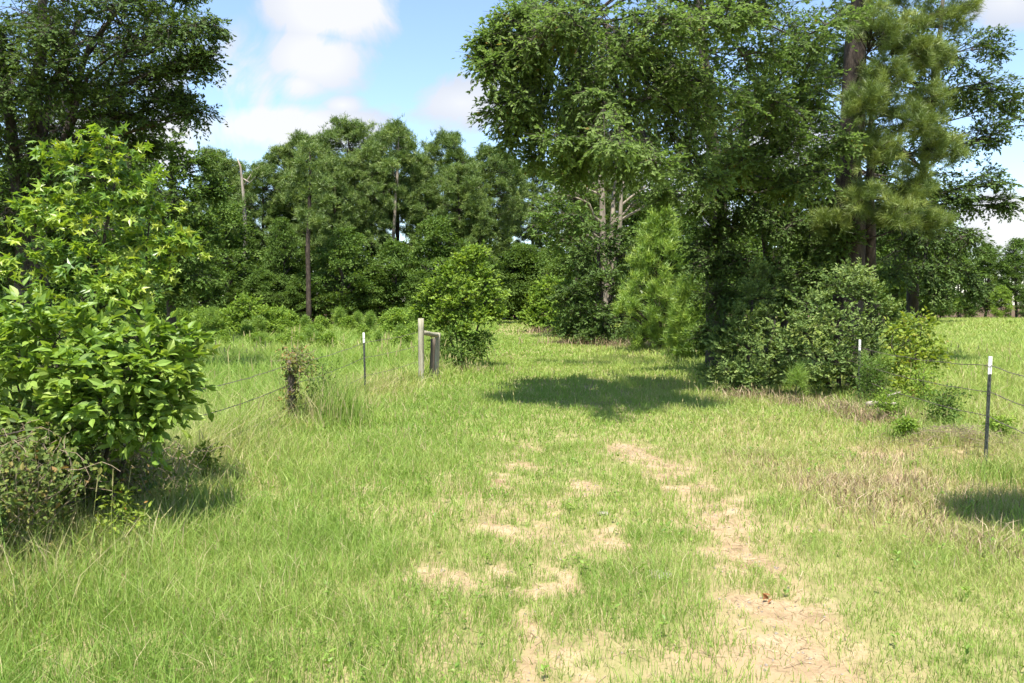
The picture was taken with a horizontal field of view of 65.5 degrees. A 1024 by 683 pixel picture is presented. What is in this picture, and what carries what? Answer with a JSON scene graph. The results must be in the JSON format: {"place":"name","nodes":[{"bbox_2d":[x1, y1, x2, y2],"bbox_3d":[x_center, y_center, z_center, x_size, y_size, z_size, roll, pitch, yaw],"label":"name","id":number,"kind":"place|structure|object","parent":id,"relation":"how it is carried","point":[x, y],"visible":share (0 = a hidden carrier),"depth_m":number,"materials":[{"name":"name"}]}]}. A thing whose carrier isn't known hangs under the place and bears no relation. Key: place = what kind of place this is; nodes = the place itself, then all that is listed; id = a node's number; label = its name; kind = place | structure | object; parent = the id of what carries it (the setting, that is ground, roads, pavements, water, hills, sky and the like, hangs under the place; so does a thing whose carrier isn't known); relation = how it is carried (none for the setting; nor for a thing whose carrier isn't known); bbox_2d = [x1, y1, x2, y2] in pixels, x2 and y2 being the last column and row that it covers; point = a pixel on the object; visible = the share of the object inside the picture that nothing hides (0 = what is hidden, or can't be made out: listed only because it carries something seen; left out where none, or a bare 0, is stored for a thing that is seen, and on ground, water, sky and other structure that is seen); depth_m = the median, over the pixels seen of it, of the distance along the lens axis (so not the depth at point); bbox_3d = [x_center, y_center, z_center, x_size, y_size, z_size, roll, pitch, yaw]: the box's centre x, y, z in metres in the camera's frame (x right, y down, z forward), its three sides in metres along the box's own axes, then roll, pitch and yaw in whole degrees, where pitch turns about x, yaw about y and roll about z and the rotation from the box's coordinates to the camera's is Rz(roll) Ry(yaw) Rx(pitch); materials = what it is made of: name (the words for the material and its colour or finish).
{"place":"outdoors","nodes":[
{"label":"outdoors","id":0,"kind":"place"},
{"bbox_2d":[0,316,1023,682],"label":"grass","id":1,"kind":"structure","parent":0,"point":[994,334],"depth_m":6.16,"materials":[{"name":"plant"}]},
{"bbox_2d":[0,305,1023,682],"bbox_3d":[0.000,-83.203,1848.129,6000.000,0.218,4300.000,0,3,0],"label":"ground","id":2,"kind":"structure","parent":0,"point":[782,607],"depth_m":4.85,"materials":[{"name":"soil"}]},
{"bbox_2d":[0,163,108,333],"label":"broadleaf tree","id":3,"kind":"object","parent":2,"relation":"on","point":[51,284],"visible":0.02,"depth_m":37.52,"materials":[{"name":"green plant"}]},
{"bbox_2d":[3,180,141,325],"bbox_3d":[-21.786,-4.284,39.920,7.631,8.774,7.670,-1,3,-29],"label":"broadleaf tree","id":4,"kind":"object","parent":2,"relation":"on","point":[51,234],"visible":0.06,"depth_m":38.77,"materials":[{"name":"green plant"}]},
{"bbox_2d":[0,391,202,567],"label":"vine tangle","id":5,"kind":"object","parent":2,"relation":"on","point":[50,475],"visible":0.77,"depth_m":5.32,"materials":[{"name":"green plant"}]},
{"bbox_2d":[0,122,211,503],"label":"sweetgum sapling","id":6,"kind":"object","parent":2,"relation":"on","point":[94,286],"visible":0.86,"depth_m":6.38,"materials":[{"name":"green plant"}]},
{"bbox_2d":[0,276,221,526],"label":"beautyberry shrub","id":7,"kind":"object","parent":2,"relation":"on","point":[157,385],"visible":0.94,"depth_m":5.71,"materials":[{"name":"green plant"}]},
{"bbox_2d":[77,481,159,544],"bbox_3d":[-2.804,1.257,5.628,0.620,0.532,0.506,2,4,42],"label":"weed plant","id":8,"kind":"object","parent":2,"relation":"on","point":[118,503],"visible":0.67,"depth_m":5.62,"materials":[{"name":"green plant"}]},
{"bbox_2d":[0,0,236,367],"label":"oak tree","id":9,"kind":"object","parent":2,"relation":"on","point":[43,97],"visible":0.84,"depth_m":16.82,"materials":[{"name":"green plant"}]},
{"bbox_2d":[65,186,179,326],"bbox_3d":[-20.549,-4.133,41.773,6.485,8.384,6.852,-3,4,-44],"label":"broadleaf tree","id":10,"kind":"object","parent":2,"relation":"on","point":[156,303],"visible":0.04,"depth_m":41.63,"materials":[{"name":"green plant"}]},
{"bbox_2d":[38,435,231,507],"bbox_3d":[-3.418,1.033,6.736,1.632,0.782,1.696,1,3,19],"label":"hanging vine","id":11,"kind":"object","parent":2,"relation":"on","point":[140,458],"visible":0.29,"depth_m":6.72,"materials":[{"name":"green plant"}]},
{"bbox_2d":[56,129,236,334],"bbox_3d":[-15.744,-4.301,31.992,9.050,9.337,4.226,1,3,13],"label":"broadleaf tree","id":12,"kind":"object","parent":2,"relation":"on","point":[216,188],"visible":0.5,"depth_m":31.40,"materials":[{"name":"green plant"}]},
{"bbox_2d":[157,213,230,310],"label":"broadleaf tree","id":13,"kind":"object","parent":2,"relation":"on","point":[218,286],"visible":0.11,"depth_m":54.80,"materials":[{"name":"green plant"}]},
{"bbox_2d":[185,439,223,480],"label":"weed plant","id":14,"kind":"object","parent":2,"relation":"on","point":[207,457],"visible":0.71,"depth_m":7.66,"materials":[{"name":"green plant"}]},
{"bbox_2d":[184,143,236,310],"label":"pine tree","id":15,"kind":"object","parent":2,"relation":"on","point":[222,154],"visible":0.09,"depth_m":70.58,"materials":[{"name":"green plant"}]},
{"bbox_2d":[195,281,232,308],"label":"broadleaf tree","id":16,"kind":"object","parent":2,"relation":"on","point":[224,293],"visible":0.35,"depth_m":55.67,"materials":[{"name":"green plant"}]},
{"bbox_2d":[0,378,432,633],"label":"tall grass","id":17,"kind":"structure","parent":2,"relation":"on","point":[34,551],"depth_m":5.40,"materials":[{"name":"plant"}]},
{"bbox_2d":[203,156,256,295],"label":"pine tree","id":18,"kind":"object","parent":2,"relation":"on","point":[229,169],"visible":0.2,"depth_m":68.64,"materials":[{"name":"green plant"}]},
{"bbox_2d":[187,199,275,308],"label":"broadleaf tree","id":19,"kind":"object","parent":2,"relation":"on","point":[232,220],"visible":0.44,"depth_m":61.17,"materials":[{"name":"green plant"}]},
{"bbox_2d":[220,291,296,335],"bbox_3d":[-12.116,-1.013,37.658,3.753,2.787,2.325,0,3,0],"label":"field bush","id":20,"kind":"object","parent":2,"relation":"on","point":[244,311],"visible":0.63,"depth_m":37.55,"materials":[{"name":"green plant"}]},
{"bbox_2d":[230,268,289,317],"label":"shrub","id":21,"kind":"object","parent":2,"relation":"on","point":[261,275],"visible":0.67,"depth_m":59.43,"materials":[{"name":"green plant"}]},
{"bbox_2d":[227,160,294,296],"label":"pine tree","id":22,"kind":"object","parent":2,"relation":"on","point":[254,188],"visible":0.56,"depth_m":66.55,"materials":[{"name":"green plant"}]},
{"bbox_2d":[252,145,299,239],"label":"pine tree","id":23,"kind":"object","parent":2,"relation":"on","point":[275,156],"visible":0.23,"depth_m":69.22,"materials":[{"name":"green plant"}]},
{"bbox_2d":[258,216,312,307],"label":"broadleaf tree","id":24,"kind":"object","parent":2,"relation":"on","point":[281,226],"visible":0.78,"depth_m":62.20,"materials":[{"name":"green plant"}]},
{"bbox_2d":[287,360,294,424],"bbox_3d":[-3.091,0.853,11.151,0.110,1.180,0.101,0,3,0],"label":"vine post","id":25,"kind":"object","parent":2,"relation":"on","point":[291,377],"visible":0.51,"depth_m":11.10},
{"bbox_2d":[270,333,323,420],"bbox_3d":[-2.979,0.616,11.152,0.737,1.455,0.792,0,3,0],"label":"vine","id":26,"kind":"object","parent":25,"relation":"attached to","point":[297,368],"visible":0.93,"depth_m":11.10,"materials":[{"name":"green plant"}]},
{"bbox_2d":[278,271,322,322],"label":"broadleaf tree","id":27,"kind":"object","parent":2,"relation":"on","point":[291,290],"visible":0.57,"depth_m":60.44,"materials":[{"name":"green plant"}]},
{"bbox_2d":[267,128,336,289],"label":"pine tree","id":28,"kind":"object","parent":2,"relation":"on","point":[298,137],"visible":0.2,"depth_m":68.49,"materials":[{"name":"green plant"}]},
{"bbox_2d":[278,135,341,323],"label":"pine tree","id":29,"kind":"object","parent":2,"relation":"on","point":[308,212],"visible":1,"depth_m":57.43,"materials":[{"name":"green plant"}]},
{"bbox_2d":[296,349,342,414],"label":"weed plant","id":30,"kind":"object","parent":2,"relation":"on","point":[319,373],"visible":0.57,"depth_m":11.44,"materials":[{"name":"green plant"}]},
{"bbox_2d":[292,181,346,323],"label":"pine tree","id":31,"kind":"object","parent":2,"relation":"on","point":[299,226],"visible":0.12,"depth_m":65.10,"materials":[{"name":"green plant"}]},
{"bbox_2d":[288,222,362,324],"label":"broadleaf tree","id":32,"kind":"object","parent":2,"relation":"on","point":[345,274],"visible":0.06,"depth_m":65.22,"materials":[{"name":"green plant"}]},
{"bbox_2d":[280,363,380,431],"bbox_3d":[-2.471,0.774,11.246,1.491,0.947,1.646,0,3,0],"label":"grass clump","id":33,"kind":"object","parent":2,"relation":"on","point":[334,407],"visible":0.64,"depth_m":11.10,"materials":[{"name":"plant"}]},
{"bbox_2d":[298,153,368,316],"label":"pine tree","id":34,"kind":"object","parent":2,"relation":"on","point":[339,168],"visible":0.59,"depth_m":63.63,"materials":[{"name":"green plant"}]},
{"bbox_2d":[295,225,391,321],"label":"broadleaf tree","id":35,"kind":"object","parent":2,"relation":"on","point":[345,242],"visible":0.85,"depth_m":59.16,"materials":[{"name":"green plant"}]},
{"bbox_2d":[312,112,400,254],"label":"pine tree","id":36,"kind":"object","parent":2,"relation":"on","point":[354,131],"visible":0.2,"depth_m":71.03,"materials":[{"name":"green plant"}]},
{"bbox_2d":[344,267,394,324],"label":"broadleaf tree","id":37,"kind":"object","parent":2,"relation":"on","point":[374,296],"visible":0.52,"depth_m":60.39,"materials":[{"name":"green plant"}]},
{"bbox_2d":[334,144,407,285],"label":"pine tree","id":38,"kind":"object","parent":2,"relation":"on","point":[360,158],"visible":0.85,"depth_m":64.65,"materials":[{"name":"green plant"}]},
{"bbox_2d":[364,237,422,318],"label":"broadleaf tree","id":39,"kind":"object","parent":2,"relation":"on","point":[393,250],"visible":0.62,"depth_m":61.24,"materials":[{"name":"green plant"}]},
{"bbox_2d":[360,121,430,299],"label":"pine tree","id":40,"kind":"object","parent":2,"relation":"on","point":[415,179],"visible":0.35,"depth_m":67.71,"materials":[{"name":"green plant"}]},
{"bbox_2d":[379,306,416,333],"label":"field shrub","id":41,"kind":"object","parent":2,"relation":"on","point":[395,317],"visible":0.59,"depth_m":39.91,"materials":[{"name":"green plant"}]},
{"bbox_2d":[371,115,431,303],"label":"pine tree","id":42,"kind":"object","parent":2,"relation":"on","point":[397,158],"visible":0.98,"depth_m":65.07,"materials":[{"name":"green plant"}]},
{"bbox_2d":[396,269,444,321],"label":"broadleaf tree","id":43,"kind":"object","parent":2,"relation":"on","point":[419,279],"visible":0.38,"depth_m":60.44,"materials":[{"name":"green plant"}]},
{"bbox_2d":[418,318,423,383],"bbox_3d":[-1.921,0.341,16.833,0.130,1.660,0.128,0,3,0],"label":"wooden post","id":44,"kind":"object","parent":2,"relation":"on","point":[421,343],"visible":0.72,"depth_m":16.77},
{"bbox_2d":[400,182,445,288],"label":"pine tree","id":45,"kind":"object","parent":2,"relation":"on","point":[419,208],"visible":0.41,"depth_m":65.95,"materials":[{"name":"green plant"}]},
{"bbox_2d":[399,213,471,311],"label":"broadleaf tree","id":46,"kind":"object","parent":2,"relation":"on","point":[436,231],"visible":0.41,"depth_m":63.09,"materials":[{"name":"green plant"}]},
{"bbox_2d":[403,126,477,259],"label":"pine tree","id":47,"kind":"object","parent":2,"relation":"on","point":[449,142],"visible":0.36,"depth_m":69.99,"materials":[{"name":"green plant"}]},
{"bbox_2d":[432,264,480,321],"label":"broadleaf tree","id":48,"kind":"object","parent":2,"relation":"on","point":[465,311],"visible":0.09,"depth_m":62.50,"materials":[{"name":"green plant"}]},
{"bbox_2d":[423,160,492,308],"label":"pine tree","id":49,"kind":"object","parent":2,"relation":"on","point":[472,177],"visible":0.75,"depth_m":65.36,"materials":[{"name":"green plant"}]},
{"bbox_2d":[408,239,512,367],"bbox_3d":[-1.398,-0.958,21.278,2.886,3.594,1.886,0,3,0],"label":"sapling tree","id":50,"kind":"object","parent":2,"relation":"on","point":[490,311],"visible":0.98,"depth_m":21.20,"materials":[{"name":"green plant"}]},
{"bbox_2d":[425,323,497,368],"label":"dark shrub","id":51,"kind":"object","parent":2,"relation":"on","point":[473,342],"visible":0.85,"depth_m":20.70,"materials":[{"name":"green plant"}]},
{"bbox_2d":[454,198,500,291],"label":"pine tree","id":52,"kind":"object","parent":2,"relation":"on","point":[482,208],"visible":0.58,"depth_m":65.08,"materials":[{"name":"green plant"}]},
{"bbox_2d":[459,239,512,322],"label":"broadleaf tree","id":53,"kind":"object","parent":2,"relation":"on","point":[497,269],"visible":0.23,"depth_m":65.46,"materials":[{"name":"green plant"}]},
{"bbox_2d":[461,142,528,254],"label":"pine tree","id":54,"kind":"object","parent":2,"relation":"on","point":[487,174],"visible":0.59,"depth_m":72.62,"materials":[{"name":"green plant"}]},
{"bbox_2d":[474,242,517,308],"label":"broadleaf tree","id":55,"kind":"object","parent":2,"relation":"on","point":[507,284],"visible":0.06,"depth_m":74.81,"materials":[{"name":"green plant"}]},
{"bbox_2d":[484,158,537,318],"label":"pine tree","id":56,"kind":"object","parent":2,"relation":"on","point":[523,205],"visible":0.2,"depth_m":95.43,"materials":[{"name":"green plant"}]},
{"bbox_2d":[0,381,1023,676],"bbox_3d":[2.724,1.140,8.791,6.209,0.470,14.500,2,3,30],"label":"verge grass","id":57,"kind":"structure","parent":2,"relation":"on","point":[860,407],"depth_m":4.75,"materials":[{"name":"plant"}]},
{"bbox_2d":[0,397,1023,682],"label":"broadleaf weeds","id":58,"kind":"object","parent":2,"relation":"on","point":[328,661],"visible":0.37,"depth_m":6.50,"materials":[{"name":"green plant"}]},
{"bbox_2d":[494,243,540,319],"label":"broadleaf tree","id":59,"kind":"object","parent":2,"relation":"on","point":[512,266],"visible":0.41,"depth_m":88.44,"materials":[{"name":"green plant"}]},
{"bbox_2d":[17,321,1023,681],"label":"seed stalks","id":60,"kind":"object","parent":2,"relation":"on","point":[465,413],"visible":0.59,"depth_m":11.18,"materials":[{"name":"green plant"}]},
{"bbox_2d":[502,243,555,316],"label":"broadleaf tree","id":61,"kind":"object","parent":2,"relation":"on","point":[529,250],"visible":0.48,"depth_m":88.33,"materials":[{"name":"green plant"}]},
{"bbox_2d":[515,165,558,247],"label":"pine tree","id":62,"kind":"object","parent":2,"relation":"on","point":[535,187],"visible":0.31,"depth_m":100.41,"materials":[{"name":"green plant"}]},
{"bbox_2d":[514,272,564,332],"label":"round bush","id":63,"kind":"object","parent":2,"relation":"on","point":[534,318],"visible":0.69,"depth_m":51.18,"materials":[{"name":"green plant"}]},
{"bbox_2d":[531,232,590,319],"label":"broadleaf tree","id":64,"kind":"object","parent":2,"relation":"on","point":[552,267],"visible":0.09,"depth_m":77.19,"materials":[{"name":"green plant"}]},
{"bbox_2d":[545,275,596,336],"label":"round bush","id":65,"kind":"object","parent":2,"relation":"on","point":[557,324],"visible":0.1,"depth_m":42.53,"materials":[{"name":"green plant"}]},
{"bbox_2d":[547,166,607,281],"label":"pine tree","id":66,"kind":"object","parent":2,"relation":"on","point":[582,206],"visible":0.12,"depth_m":64.94,"materials":[{"name":"green plant"}]},
{"bbox_2d":[544,211,655,345],"bbox_3d":[4.300,-2.769,35.248,5.233,6.145,4.098,-1,3,-28],"label":"broadleaf tree","id":67,"kind":"object","parent":2,"relation":"on","point":[601,314],"visible":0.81,"depth_m":34.90,"materials":[{"name":"green plant"}]},
{"bbox_2d":[570,154,642,305],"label":"pine tree","id":68,"kind":"object","parent":2,"relation":"on","point":[608,206],"visible":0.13,"depth_m":66.38,"materials":[{"name":"green plant"}]},
{"bbox_2d":[522,64,706,323],"bbox_3d":[5.574,-7.551,42.966,10.946,14.905,7.108,-1,3,-22],"label":"sycamore tree","id":69,"kind":"object","parent":2,"relation":"on","point":[563,219],"visible":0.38,"depth_m":41.17,"materials":[{"name":"green plant"}]},
{"bbox_2d":[589,303,663,345],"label":"thicket shrub","id":70,"kind":"object","parent":2,"relation":"on","point":[620,336],"visible":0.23,"depth_m":33.00,"materials":[{"name":"green plant"}]},
{"bbox_2d":[581,193,689,315],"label":"broadleaf tree","id":71,"kind":"object","parent":2,"relation":"on","point":[635,219],"visible":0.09,"depth_m":66.76,"materials":[{"name":"green plant"}]},
{"bbox_2d":[610,203,689,351],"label":"young pine tree","id":72,"kind":"object","parent":2,"relation":"on","point":[659,233],"visible":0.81,"depth_m":28.47,"materials":[{"name":"green plant"}]},
{"bbox_2d":[296,420,1020,682],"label":"straw litter","id":73,"kind":"object","parent":2,"relation":"on","point":[825,679],"visible":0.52,"depth_m":5.32,"materials":[{"name":"beige plant"}]},
{"bbox_2d":[450,0,872,370],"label":"oak tree","id":74,"kind":"object","parent":2,"relation":"on","point":[519,63],"visible":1,"depth_m":12.43,"materials":[{"name":"green plant"}]},
{"bbox_2d":[332,324,1023,574],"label":"dry weeds","id":75,"kind":"object","parent":2,"relation":"on","point":[857,413],"visible":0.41,"depth_m":7.79,"materials":[{"name":"brown plant"}]},
{"bbox_2d":[656,273,726,358],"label":"young pine tree","id":76,"kind":"object","parent":2,"relation":"on","point":[681,319],"visible":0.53,"depth_m":24.57,"materials":[{"name":"green plant"}]},
{"bbox_2d":[671,120,800,318],"bbox_3d":[12.383,-6.409,44.595,8.305,12.458,5.451,0,3,0],"label":"broadleaf tree","id":77,"kind":"object","parent":2,"relation":"on","point":[756,239],"visible":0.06,"depth_m":44.39,"materials":[{"name":"green plant"}]},
{"bbox_2d":[693,255,794,394],"bbox_3d":[4.503,-0.282,15.453,1.892,2.875,1.809,0,3,0],"label":"myrtle shrub","id":78,"kind":"object","parent":2,"relation":"on","point":[743,375],"visible":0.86,"depth_m":15.37,"materials":[{"name":"green plant"}]},
{"bbox_2d":[669,154,871,370],"bbox_3d":[6.306,-1.955,19.031,5.035,5.801,3.488,0,3,0],"label":"understory tree","id":79,"kind":"object","parent":2,"relation":"on","point":[727,262],"visible":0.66,"depth_m":18.75,"materials":[{"name":"green plant"}]},
{"bbox_2d":[729,198,813,319],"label":"broadleaf tree","id":80,"kind":"object","parent":2,"relation":"on","point":[759,243],"visible":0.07,"depth_m":67.51,"materials":[{"name":"green plant"}]},
{"bbox_2d":[783,359,813,402],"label":"pine sapling","id":81,"kind":"object","parent":2,"relation":"on","point":[796,375],"visible":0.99,"depth_m":13.82,"materials":[{"name":"green plant"}]},
{"bbox_2d":[768,257,929,394],"bbox_3d":[6.451,-0.261,15.181,3.695,2.759,1.636,-2,3,-35],"label":"myrtle shrub","id":82,"kind":"object","parent":2,"relation":"on","point":[859,278],"visible":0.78,"depth_m":14.83,"materials":[{"name":"green plant"}]},
{"bbox_2d":[791,201,906,318],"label":"broadleaf tree","id":83,"kind":"object","parent":2,"relation":"on","point":[885,288],"visible":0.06,"depth_m":66.05,"materials":[{"name":"green plant"}]},
{"bbox_2d":[714,0,1023,359],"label":"oak tree","id":84,"kind":"object","parent":2,"relation":"on","point":[914,266],"visible":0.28,"depth_m":21.75,"materials":[{"name":"green plant"}]},
{"bbox_2d":[847,350,895,400],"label":"weed plant","id":85,"kind":"object","parent":2,"relation":"on","point":[873,372],"visible":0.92,"depth_m":13.18,"materials":[{"name":"green plant"}]},
{"bbox_2d":[855,343,902,399],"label":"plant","id":86,"kind":"object","parent":2,"relation":"on","point":[887,358],"visible":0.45,"depth_m":13.38,"materials":[{"name":"green plant"}]},
{"bbox_2d":[867,386,911,420],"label":"weed plant","id":87,"kind":"object","parent":2,"relation":"on","point":[883,400],"visible":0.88,"depth_m":11.63,"materials":[{"name":"green plant"}]},
{"bbox_2d":[801,0,987,365],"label":"pine tree","id":88,"kind":"object","parent":2,"relation":"on","point":[865,90],"visible":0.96,"depth_m":17.51,"materials":[{"name":"green plant"}]},
{"bbox_2d":[888,412,922,443],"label":"weed plant","id":89,"kind":"object","parent":2,"relation":"on","point":[906,425],"visible":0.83,"depth_m":9.72,"materials":[{"name":"green plant"}]},
{"bbox_2d":[880,305,954,405],"bbox_3d":[6.820,0.282,13.475,1.187,1.794,1.448,2,3,32],"label":"sassafras shrub","id":90,"kind":"object","parent":2,"relation":"on","point":[923,354],"visible":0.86,"depth_m":13.48,"materials":[{"name":"green plant"}]},
{"bbox_2d":[876,211,968,319],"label":"broadleaf tree","id":91,"kind":"object","parent":2,"relation":"on","point":[896,290],"visible":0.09,"depth_m":69.46,"materials":[{"name":"green plant"}]},
{"bbox_2d":[897,360,949,405],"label":"weed plant","id":92,"kind":"object","parent":2,"relation":"on","point":[924,383],"visible":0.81,"depth_m":12.60,"materials":[{"name":"green plant"}]},
{"bbox_2d":[852,421,1023,463],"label":"dry grass","id":93,"kind":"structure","parent":2,"relation":"on","point":[960,429],"depth_m":9.23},
{"bbox_2d":[900,211,986,320],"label":"broadleaf tree","id":94,"kind":"object","parent":2,"relation":"on","point":[955,302],"visible":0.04,"depth_m":74.22,"materials":[{"name":"green plant"}]},
{"bbox_2d":[919,379,975,425],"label":"weed plant","id":95,"kind":"object","parent":2,"relation":"on","point":[945,400],"visible":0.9,"depth_m":10.99,"materials":[{"name":"green plant"}]},
{"bbox_2d":[983,356,991,464],"bbox_3d":[5.069,0.897,8.499,0.072,1.480,0.047,0,3,0],"label":"fence post","id":96,"kind":"object","parent":2,"relation":"on","point":[988,394],"visible":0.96,"depth_m":8.48,"materials":[{"name":"metal"}]},
{"bbox_2d":[959,245,1019,316],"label":"broadleaf tree","id":97,"kind":"object","parent":2,"relation":"on","point":[988,268],"visible":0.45,"depth_m":100.81,"materials":[{"name":"green plant"}]},
{"bbox_2d":[975,411,1019,439],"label":"weed plant","id":98,"kind":"object","parent":2,"relation":"on","point":[995,423],"visible":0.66,"depth_m":9.41,"materials":[{"name":"green plant"}]},
{"bbox_2d":[989,284,1015,317],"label":"broadleaf tree","id":99,"kind":"object","parent":2,"relation":"on","point":[996,312],"visible":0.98,"depth_m":96.52,"materials":[{"name":"green plant"}]},
{"bbox_2d":[988,237,1023,317],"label":"broadleaf tree","id":100,"kind":"object","parent":2,"relation":"on","point":[1016,248],"visible":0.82,"depth_m":99.24,"materials":[{"name":"green plant"}]},
{"bbox_2d":[0,0,1023,304],"label":"sky","id":101,"kind":"structure","parent":0,"point":[297,64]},
{"bbox_2d":[404,440,972,682],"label":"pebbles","id":102,"kind":"object","parent":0,"point":[810,658],"visible":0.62,"depth_m":5.39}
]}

